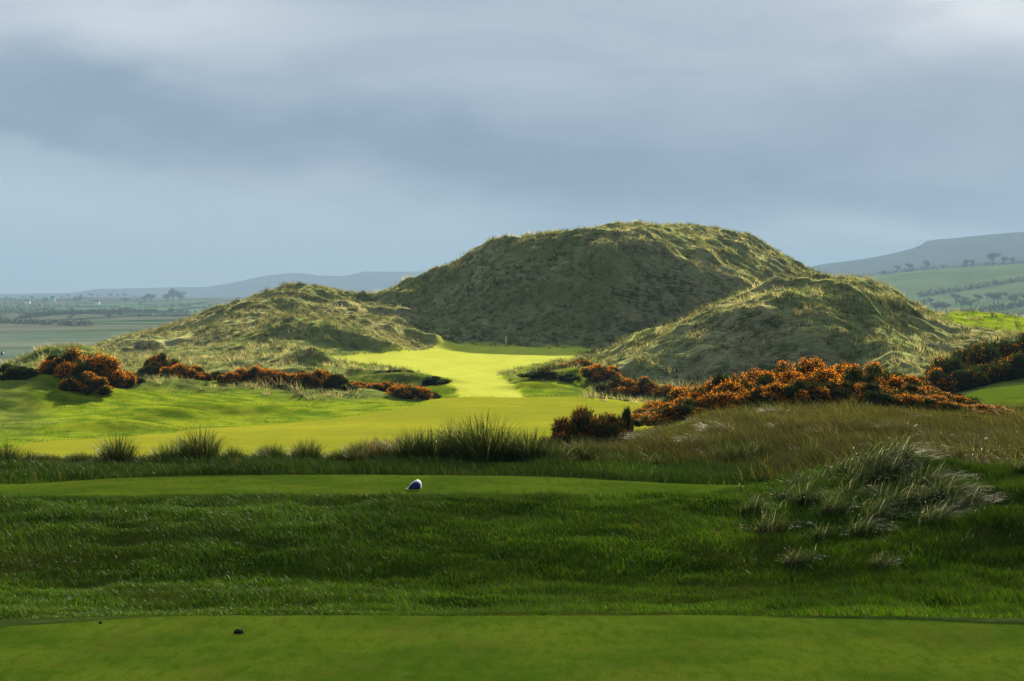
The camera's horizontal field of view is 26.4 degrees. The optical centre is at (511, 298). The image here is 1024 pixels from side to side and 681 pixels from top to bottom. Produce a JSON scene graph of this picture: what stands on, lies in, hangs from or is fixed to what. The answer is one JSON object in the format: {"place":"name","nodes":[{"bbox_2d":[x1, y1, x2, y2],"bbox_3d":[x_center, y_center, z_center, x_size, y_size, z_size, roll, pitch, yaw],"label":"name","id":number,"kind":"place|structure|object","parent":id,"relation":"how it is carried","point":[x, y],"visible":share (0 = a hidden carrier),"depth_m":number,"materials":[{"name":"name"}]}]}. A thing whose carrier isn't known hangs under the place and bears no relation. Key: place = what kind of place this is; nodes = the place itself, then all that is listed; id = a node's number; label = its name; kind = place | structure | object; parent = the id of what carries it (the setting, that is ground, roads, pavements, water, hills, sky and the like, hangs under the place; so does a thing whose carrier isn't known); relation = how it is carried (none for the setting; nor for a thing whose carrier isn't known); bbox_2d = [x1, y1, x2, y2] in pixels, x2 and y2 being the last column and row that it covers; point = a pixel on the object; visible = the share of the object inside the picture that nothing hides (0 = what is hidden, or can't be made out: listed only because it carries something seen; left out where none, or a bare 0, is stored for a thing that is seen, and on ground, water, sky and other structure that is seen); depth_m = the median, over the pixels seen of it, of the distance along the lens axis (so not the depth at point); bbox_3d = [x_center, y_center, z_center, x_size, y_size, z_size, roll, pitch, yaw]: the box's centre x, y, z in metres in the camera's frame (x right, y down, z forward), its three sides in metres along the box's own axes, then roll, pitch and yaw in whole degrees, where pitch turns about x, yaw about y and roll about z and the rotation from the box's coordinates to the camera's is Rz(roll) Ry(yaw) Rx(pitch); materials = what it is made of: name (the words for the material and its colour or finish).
{"place":"outdoors","nodes":[
{"label":"outdoors","id":0,"kind":"place"},
{"bbox_2d":[0,447,826,484],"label":"fringe grass","id":1,"kind":"structure","parent":0,"point":[727,473],"depth_m":31.76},
{"bbox_2d":[0,221,1023,680],"bbox_3d":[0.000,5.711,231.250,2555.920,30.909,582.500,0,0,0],"label":"ground","id":2,"kind":"structure","parent":0,"point":[162,647],"depth_m":28.60,"materials":[{"name":"green plant"}]},
{"bbox_2d":[0,440,27,461],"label":"marram tussock","id":3,"kind":"object","parent":2,"relation":"on","point":[4,453],"visible":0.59,"depth_m":33.92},
{"bbox_2d":[0,365,38,379],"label":"gorse bush","id":4,"kind":"object","parent":2,"relation":"on","point":[17,372],"visible":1,"depth_m":117.56,"materials":[{"name":"green plant"}]},
{"bbox_2d":[37,346,92,374],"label":"gorse bush","id":5,"kind":"object","parent":2,"relation":"on","point":[48,366],"visible":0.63,"depth_m":120.35,"materials":[{"name":"orange plant"}]},
{"bbox_2d":[56,371,113,394],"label":"gorse bush","id":6,"kind":"object","parent":2,"relation":"on","point":[86,383],"visible":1,"depth_m":116.49,"materials":[{"name":"orange plant"}]},
{"bbox_2d":[52,350,126,385],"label":"gorse bush","id":7,"kind":"object","parent":2,"relation":"on","point":[100,365],"visible":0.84,"depth_m":119.44,"materials":[{"name":"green plant"}]},
{"bbox_2d":[88,429,142,463],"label":"marram tussock","id":8,"kind":"object","parent":2,"relation":"on","point":[118,453],"visible":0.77,"depth_m":34.11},
{"bbox_2d":[108,368,137,388],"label":"gorse bush","id":9,"kind":"object","parent":2,"relation":"on","point":[129,381],"visible":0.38,"depth_m":123.10,"materials":[{"name":"orange plant"}]},
{"bbox_2d":[143,352,181,369],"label":"gorse bush","id":10,"kind":"object","parent":2,"relation":"on","point":[160,360],"visible":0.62,"depth_m":141.62,"materials":[{"name":"orange plant"}]},
{"bbox_2d":[145,439,200,459],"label":"marram tussock","id":11,"kind":"object","parent":2,"relation":"on","point":[175,453],"visible":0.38,"depth_m":34.21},
{"bbox_2d":[160,362,204,379],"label":"gorse bush","id":12,"kind":"object","parent":2,"relation":"on","point":[179,370],"visible":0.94,"depth_m":137.42,"materials":[{"name":"orange plant"}]},
{"bbox_2d":[166,423,235,462],"bbox_3d":[-4.876,2.267,34.219,1.357,0.719,1.275,0,0,18],"label":"marram tussock","id":13,"kind":"object","parent":2,"relation":"on","point":[205,449],"visible":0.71,"depth_m":34.05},
{"bbox_2d":[215,371,246,384],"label":"gorse bush","id":14,"kind":"object","parent":2,"relation":"on","point":[230,377],"visible":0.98,"depth_m":135.56,"materials":[{"name":"orange plant"}]},
{"bbox_2d":[232,365,272,383],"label":"gorse bush","id":15,"kind":"object","parent":2,"relation":"on","point":[252,373],"visible":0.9,"depth_m":136.31,"materials":[{"name":"orange plant"}]},
{"bbox_2d":[257,367,296,385],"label":"gorse bush","id":16,"kind":"object","parent":2,"relation":"on","point":[280,375],"visible":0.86,"depth_m":136.16,"materials":[{"name":"orange plant"}]},
{"bbox_2d":[0,346,595,447],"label":"slope grass","id":17,"kind":"structure","parent":2,"relation":"on","point":[229,405],"depth_m":117.10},
{"bbox_2d":[278,370,317,388],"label":"gorse bush","id":18,"kind":"object","parent":2,"relation":"on","point":[304,376],"visible":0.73,"depth_m":136.18,"materials":[{"name":"orange plant"}]},
{"bbox_2d":[283,435,331,459],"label":"marram tussock","id":19,"kind":"object","parent":2,"relation":"on","point":[307,451],"visible":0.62,"depth_m":34.11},
{"bbox_2d":[309,368,330,388],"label":"gorse bush","id":20,"kind":"object","parent":2,"relation":"on","point":[318,375],"visible":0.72,"depth_m":136.58,"materials":[{"name":"orange plant"}]},
{"bbox_2d":[320,371,349,388],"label":"gorse bush","id":21,"kind":"object","parent":2,"relation":"on","point":[331,380],"visible":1,"depth_m":134.59,"materials":[{"name":"green plant"}]},
{"bbox_2d":[338,436,393,459],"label":"marram tussock","id":22,"kind":"object","parent":2,"relation":"on","point":[373,449],"visible":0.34,"depth_m":34.44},
{"bbox_2d":[4,474,744,498],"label":"tee turf","id":23,"kind":"structure","parent":2,"relation":"on","point":[206,482],"depth_m":29.30,"materials":[{"name":"green plant"}]},
{"bbox_2d":[384,383,432,399],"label":"gorse bush","id":24,"kind":"object","parent":2,"relation":"on","point":[406,392],"visible":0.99,"depth_m":133.35,"materials":[{"name":"orange plant"}]},
{"bbox_2d":[378,426,441,460],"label":"marram tussock","id":25,"kind":"object","parent":2,"relation":"on","point":[401,449],"visible":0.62,"depth_m":34.04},
{"bbox_2d":[389,421,476,461],"bbox_3d":[-1.225,2.277,34.383,1.754,0.730,1.847,0,0,-43],"label":"marram tussock","id":26,"kind":"object","parent":2,"relation":"on","point":[433,449],"visible":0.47,"depth_m":34.05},
{"bbox_2d":[418,376,452,385],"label":"gorse bush","id":27,"kind":"object","parent":2,"relation":"on","point":[433,380],"visible":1,"depth_m":149.41,"materials":[{"name":"green plant"}]},
{"bbox_2d":[420,415,490,452],"bbox_3d":[-0.825,2.234,34.654,1.525,0.848,1.628,0,0,28],"label":"marram tussock","id":28,"kind":"object","parent":2,"relation":"on","point":[445,435],"visible":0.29,"depth_m":34.50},
{"bbox_2d":[439,409,525,463],"bbox_3d":[-0.497,2.163,34.208,1.860,0.970,1.743,0,0,25],"label":"marram tussock","id":29,"kind":"object","parent":2,"relation":"on","point":[481,444],"visible":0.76,"depth_m":33.96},
{"bbox_2d":[0,219,1023,404],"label":"dune marram","id":30,"kind":"object","parent":2,"relation":"on","point":[245,355],"visible":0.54,"depth_m":206.26,"materials":[{"name":"plant"}]},
{"bbox_2d":[0,614,1023,680],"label":"tee turf","id":31,"kind":"structure","parent":2,"relation":"on","point":[589,650],"depth_m":14.86,"materials":[{"name":"green plant"}]},
{"bbox_2d":[501,424,563,462],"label":"marram tussock","id":32,"kind":"object","parent":2,"relation":"on","point":[535,452],"visible":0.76,"depth_m":34.02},
{"bbox_2d":[517,370,559,379],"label":"gorse bush","id":33,"kind":"object","parent":2,"relation":"on","point":[541,374],"visible":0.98,"depth_m":159.46,"materials":[{"name":"green plant"}]},
{"bbox_2d":[537,431,578,447],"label":"tussock","id":34,"kind":"object","parent":2,"relation":"on","point":[564,438],"visible":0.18,"depth_m":47.39,"materials":[{"name":"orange plant"}]},
{"bbox_2d":[535,436,587,461],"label":"marram tussock","id":35,"kind":"object","parent":2,"relation":"on","point":[563,451],"visible":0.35,"depth_m":34.27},
{"bbox_2d":[564,433,606,461],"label":"marram tussock","id":36,"kind":"object","parent":2,"relation":"on","point":[587,455],"visible":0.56,"depth_m":34.70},
{"bbox_2d":[548,404,625,442],"bbox_3d":[1.666,2.903,48.503,1.600,1.151,1.828,0,0,35],"label":"gorse bush","id":37,"kind":"object","parent":2,"relation":"on","point":[577,425],"visible":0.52,"depth_m":48.11,"materials":[{"name":"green plant"}]},
{"bbox_2d":[579,363,623,382],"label":"gorse bush","id":38,"kind":"object","parent":2,"relation":"on","point":[596,373],"visible":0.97,"depth_m":157.30,"materials":[{"name":"orange plant"}]},
{"bbox_2d":[587,414,631,442],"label":"gorse bush","id":39,"kind":"object","parent":2,"relation":"on","point":[613,426],"visible":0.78,"depth_m":47.66,"materials":[{"name":"green plant"}]},
{"bbox_2d":[592,374,640,397],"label":"gorse bush","id":40,"kind":"object","parent":2,"relation":"on","point":[616,384],"visible":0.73,"depth_m":141.21,"materials":[{"name":"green plant"}]},
{"bbox_2d":[617,404,634,433],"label":"gorse bush","id":41,"kind":"object","parent":2,"relation":"on","point":[627,418],"visible":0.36,"depth_m":49.00,"materials":[{"name":"green plant"}]},
{"bbox_2d":[625,376,659,396],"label":"gorse bush","id":42,"kind":"object","parent":2,"relation":"on","point":[642,387],"visible":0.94,"depth_m":140.46,"materials":[{"name":"green plant"}]},
{"bbox_2d":[636,412,676,425],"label":"gorse bush","id":43,"kind":"object","parent":2,"relation":"on","point":[646,420],"visible":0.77,"depth_m":73.50,"materials":[{"name":"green plant"}]},
{"bbox_2d":[644,384,675,398],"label":"gorse bush","id":44,"kind":"object","parent":2,"relation":"on","point":[660,391],"visible":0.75,"depth_m":139.51,"materials":[{"name":"orange plant"}]},
{"bbox_2d":[650,396,719,420],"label":"gorse bush","id":45,"kind":"object","parent":2,"relation":"on","point":[677,409],"visible":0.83,"depth_m":73.55,"materials":[{"name":"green plant"}]},
{"bbox_2d":[661,380,715,403],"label":"gorse bush","id":46,"kind":"object","parent":2,"relation":"on","point":[676,392],"visible":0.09,"depth_m":81.76,"materials":[{"name":"orange plant"}]},
{"bbox_2d":[688,371,737,393],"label":"gorse bush","id":47,"kind":"object","parent":2,"relation":"on","point":[716,379],"visible":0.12,"depth_m":81.79,"materials":[{"name":"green plant"}]},
{"bbox_2d":[693,390,751,411],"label":"gorse bush","id":48,"kind":"object","parent":2,"relation":"on","point":[716,399],"visible":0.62,"depth_m":73.91,"materials":[{"name":"orange plant"}]},
{"bbox_2d":[709,379,745,396],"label":"gorse bush","id":49,"kind":"object","parent":2,"relation":"on","point":[730,386],"visible":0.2,"depth_m":77.03,"materials":[{"name":"orange plant"}]},
{"bbox_2d":[697,438,760,462],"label":"marram tussock","id":50,"kind":"object","parent":2,"relation":"on","point":[739,452],"visible":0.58,"depth_m":37.35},
{"bbox_2d":[721,387,766,407],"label":"gorse bush","id":51,"kind":"object","parent":2,"relation":"on","point":[747,398],"visible":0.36,"depth_m":73.97,"materials":[{"name":"orange plant"}]},
{"bbox_2d":[726,368,778,385],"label":"gorse bush","id":52,"kind":"object","parent":2,"relation":"on","point":[747,377],"visible":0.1,"depth_m":81.35,"materials":[{"name":"orange plant"}]},
{"bbox_2d":[735,490,779,515],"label":"marram tussock","id":53,"kind":"object","parent":2,"relation":"on","point":[758,505],"visible":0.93,"depth_m":26.53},
{"bbox_2d":[737,370,777,392],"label":"gorse bush","id":54,"kind":"object","parent":2,"relation":"on","point":[763,380],"visible":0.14,"depth_m":77.69,"materials":[{"name":"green plant"}]},
{"bbox_2d":[734,430,780,457],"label":"marram tussock","id":55,"kind":"object","parent":2,"relation":"on","point":[762,449],"visible":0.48,"depth_m":37.90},
{"bbox_2d":[739,381,797,405],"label":"gorse bush","id":56,"kind":"object","parent":2,"relation":"on","point":[769,392],"visible":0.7,"depth_m":73.53,"materials":[{"name":"orange plant"}]},
{"bbox_2d":[744,505,809,534],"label":"marram tussock","id":57,"kind":"object","parent":2,"relation":"on","point":[774,527],"visible":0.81,"depth_m":25.51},
{"bbox_2d":[773,366,804,383],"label":"gorse bush","id":58,"kind":"object","parent":2,"relation":"on","point":[788,376],"visible":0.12,"depth_m":78.46,"materials":[{"name":"orange plant"}]},
{"bbox_2d":[776,543,815,566],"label":"marram tussock","id":59,"kind":"object","parent":2,"relation":"on","point":[790,558],"visible":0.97,"depth_m":24.14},
{"bbox_2d":[778,376,830,404],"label":"gorse bush","id":60,"kind":"object","parent":2,"relation":"on","point":[799,389],"visible":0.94,"depth_m":73.33,"materials":[{"name":"orange plant"}]},
{"bbox_2d":[777,480,832,505],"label":"marram tussock","id":61,"kind":"object","parent":2,"relation":"on","point":[805,498],"visible":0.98,"depth_m":26.49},
{"bbox_2d":[795,364,847,385],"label":"gorse bush","id":62,"kind":"object","parent":2,"relation":"on","point":[821,375],"visible":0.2,"depth_m":76.96,"materials":[{"name":"orange plant"}]},
{"bbox_2d":[793,356,849,375],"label":"gorse bush","id":63,"kind":"object","parent":2,"relation":"on","point":[806,366],"visible":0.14,"depth_m":81.36,"materials":[{"name":"orange plant"}]},
{"bbox_2d":[798,522,846,540],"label":"marram tussock","id":64,"kind":"object","parent":2,"relation":"on","point":[827,532],"visible":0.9,"depth_m":25.03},
{"bbox_2d":[809,490,857,514],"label":"marram tussock","id":65,"kind":"object","parent":2,"relation":"on","point":[831,506],"visible":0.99,"depth_m":25.93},
{"bbox_2d":[817,452,857,476],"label":"marram tussock","id":66,"kind":"object","parent":2,"relation":"on","point":[836,468],"visible":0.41,"depth_m":28.33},
{"bbox_2d":[828,475,877,500],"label":"marram tussock","id":67,"kind":"object","parent":2,"relation":"on","point":[852,492],"visible":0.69,"depth_m":26.71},
{"bbox_2d":[828,380,882,404],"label":"gorse bush","id":68,"kind":"object","parent":2,"relation":"on","point":[851,385],"visible":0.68,"depth_m":73.78,"materials":[{"name":"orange plant"}]},
{"bbox_2d":[839,463,884,486],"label":"marram tussock","id":69,"kind":"object","parent":2,"relation":"on","point":[857,475],"visible":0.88,"depth_m":27.52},
{"bbox_2d":[837,362,888,388],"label":"gorse bush","id":70,"kind":"object","parent":2,"relation":"on","point":[852,374],"visible":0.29,"depth_m":77.45,"materials":[{"name":"orange plant"}]},
{"bbox_2d":[830,510,896,537],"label":"marram tussock","id":71,"kind":"object","parent":2,"relation":"on","point":[856,529],"visible":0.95,"depth_m":25.13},
{"bbox_2d":[826,440,911,473],"bbox_3d":[4.665,2.049,28.200,1.571,0.510,1.276,0,0,-16],"label":"marram tussock","id":72,"kind":"object","parent":2,"relation":"on","point":[864,461],"visible":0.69,"depth_m":28.13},
{"bbox_2d":[850,494,905,521],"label":"marram tussock","id":73,"kind":"object","parent":2,"relation":"on","point":[881,513],"visible":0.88,"depth_m":25.83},
{"bbox_2d":[862,551,901,569],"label":"marram tussock","id":74,"kind":"object","parent":2,"relation":"on","point":[880,561],"visible":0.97,"depth_m":23.75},
{"bbox_2d":[848,381,922,409],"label":"gorse bush","id":75,"kind":"object","parent":2,"relation":"on","point":[879,394],"visible":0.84,"depth_m":73.31,"materials":[{"name":"orange plant"}]},
{"bbox_2d":[865,451,922,476],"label":"marram tussock","id":76,"kind":"object","parent":2,"relation":"on","point":[896,469],"visible":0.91,"depth_m":27.82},
{"bbox_2d":[878,371,912,394],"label":"gorse bush","id":77,"kind":"object","parent":2,"relation":"on","point":[898,383],"visible":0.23,"depth_m":78.01,"materials":[{"name":"orange plant"}]},
{"bbox_2d":[852,430,948,466],"bbox_3d":[5.096,1.955,28.578,1.663,0.540,1.351,0,0,-3],"label":"marram tussock","id":78,"kind":"object","parent":2,"relation":"on","point":[906,454],"visible":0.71,"depth_m":28.50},
{"bbox_2d":[890,371,932,388],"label":"gorse bush","id":79,"kind":"object","parent":2,"relation":"on","point":[909,379],"visible":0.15,"depth_m":82.74,"materials":[{"name":"orange plant"}]},
{"bbox_2d":[870,478,957,507],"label":"marram tussock","id":80,"kind":"object","parent":2,"relation":"on","point":[896,497],"visible":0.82,"depth_m":26.32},
{"bbox_2d":[900,383,946,400],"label":"gorse bush","id":81,"kind":"object","parent":2,"relation":"on","point":[917,390],"visible":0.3,"depth_m":77.12,"materials":[{"name":"orange plant"}]},
{"bbox_2d":[902,457,972,487],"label":"marram tussock","id":82,"kind":"object","parent":2,"relation":"on","point":[932,475],"visible":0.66,"depth_m":27.33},
{"bbox_2d":[916,367,958,393],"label":"gorse bush","id":83,"kind":"object","parent":2,"relation":"on","point":[939,380],"visible":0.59,"depth_m":115.25,"materials":[{"name":"green plant"}]},
{"bbox_2d":[907,498,976,526],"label":"marram tussock","id":84,"kind":"object","parent":2,"relation":"on","point":[930,515],"visible":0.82,"depth_m":25.33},
{"bbox_2d":[893,433,992,463],"bbox_3d":[5.997,2.080,30.465,1.980,0.503,1.539,0,0,-36],"label":"marram tussock","id":85,"kind":"object","parent":2,"relation":"on","point":[951,448],"visible":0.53,"depth_m":30.38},
{"bbox_2d":[916,398,974,412],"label":"gorse bush","id":86,"kind":"object","parent":2,"relation":"on","point":[942,403],"visible":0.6,"depth_m":73.50,"materials":[{"name":"orange plant"}]},
{"bbox_2d":[920,470,981,499],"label":"marram tussock","id":87,"kind":"object","parent":2,"relation":"on","point":[943,487],"visible":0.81,"depth_m":26.53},
{"bbox_2d":[922,354,986,377],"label":"gorse bush","id":88,"kind":"object","parent":2,"relation":"on","point":[947,365],"visible":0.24,"depth_m":117.71,"materials":[{"name":"orange plant"}]},
{"bbox_2d":[942,392,978,404],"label":"gorse bush","id":89,"kind":"object","parent":2,"relation":"on","point":[959,399],"visible":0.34,"depth_m":78.48,"materials":[{"name":"orange plant"}]},
{"bbox_2d":[948,366,992,390],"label":"gorse bush","id":90,"kind":"object","parent":2,"relation":"on","point":[968,380],"visible":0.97,"depth_m":115.32,"materials":[{"name":"green plant"}]},
{"bbox_2d":[936,480,1006,508],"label":"marram tussock","id":91,"kind":"object","parent":2,"relation":"on","point":[964,497],"visible":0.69,"depth_m":26.16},
{"bbox_2d":[949,336,1003,367],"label":"gorse bush","id":92,"kind":"object","parent":2,"relation":"on","point":[987,354],"visible":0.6,"depth_m":121.00,"materials":[{"name":"green plant"}]},
{"bbox_2d":[952,445,1021,468],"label":"marram tussock","id":93,"kind":"object","parent":2,"relation":"on","point":[989,459],"visible":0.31,"depth_m":29.50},
{"bbox_2d":[964,403,1012,413],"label":"gorse bush","id":94,"kind":"object","parent":2,"relation":"on","point":[982,407],"visible":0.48,"depth_m":77.18,"materials":[{"name":"orange plant"}]},
{"bbox_2d":[972,357,1023,381],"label":"gorse bush","id":95,"kind":"object","parent":2,"relation":"on","point":[1002,370],"visible":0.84,"depth_m":116.01,"materials":[{"name":"green plant"}]},
{"bbox_2d":[972,335,1023,358],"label":"gorse bush","id":96,"kind":"object","parent":2,"relation":"on","point":[1005,349],"visible":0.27,"depth_m":123.01,"materials":[{"name":"green plant"}]},
{"bbox_2d":[1000,349,1023,377],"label":"gorse bush","id":97,"kind":"object","parent":2,"relation":"on","point":[1016,359],"visible":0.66,"depth_m":117.00,"materials":[{"name":"green plant"}]},
{"bbox_2d":[0,453,1023,619],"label":"bank grass","id":98,"kind":"structure","parent":0,"point":[873,604],"depth_m":24.32,"materials":[{"name":"plant"}]},
{"bbox_2d":[0,232,1023,363],"bbox_3d":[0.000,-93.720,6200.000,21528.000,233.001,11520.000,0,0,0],"label":"hills","id":99,"kind":"structure","parent":0,"point":[22,338],"depth_m":3581.39,"materials":[{"name":"plant"}]},
{"bbox_2d":[0,317,93,325],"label":"hedge","id":100,"kind":"object","parent":99,"relation":"on","point":[63,323],"visible":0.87,"depth_m":1548.96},
{"bbox_2d":[0,303,190,307],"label":"hedge","id":101,"kind":"object","parent":99,"relation":"on","point":[67,305],"visible":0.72,"depth_m":3075.46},
{"bbox_2d":[17,308,190,318],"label":"hedge","id":102,"kind":"object","parent":99,"relation":"on","point":[53,313],"visible":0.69,"depth_m":2080.40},
{"bbox_2d":[84,309,196,316],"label":"hedge","id":103,"kind":"object","parent":99,"relation":"on","point":[143,314],"visible":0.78,"depth_m":2074.53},
{"bbox_2d":[862,260,1023,276],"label":"hedge","id":104,"kind":"object","parent":99,"relation":"on","point":[944,267],"visible":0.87,"depth_m":2976.53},
{"bbox_2d":[916,276,1023,296],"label":"hedge","id":105,"kind":"object","parent":99,"relation":"on","point":[972,286],"visible":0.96,"depth_m":2380.57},
{"bbox_2d":[945,299,1023,313],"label":"hedge","id":106,"kind":"object","parent":99,"relation":"on","point":[1001,306],"visible":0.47,"depth_m":1954.08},
{"bbox_2d":[0,0,1023,293],"label":"sky","id":107,"kind":"structure","parent":0,"point":[144,143],"materials":[{"name":"grey"}]},
{"bbox_2d":[530,394,1023,481],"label":"spur grass","id":108,"kind":"structure","parent":0,"point":[845,423],"depth_m":45.58,"materials":[{"name":"plant"}]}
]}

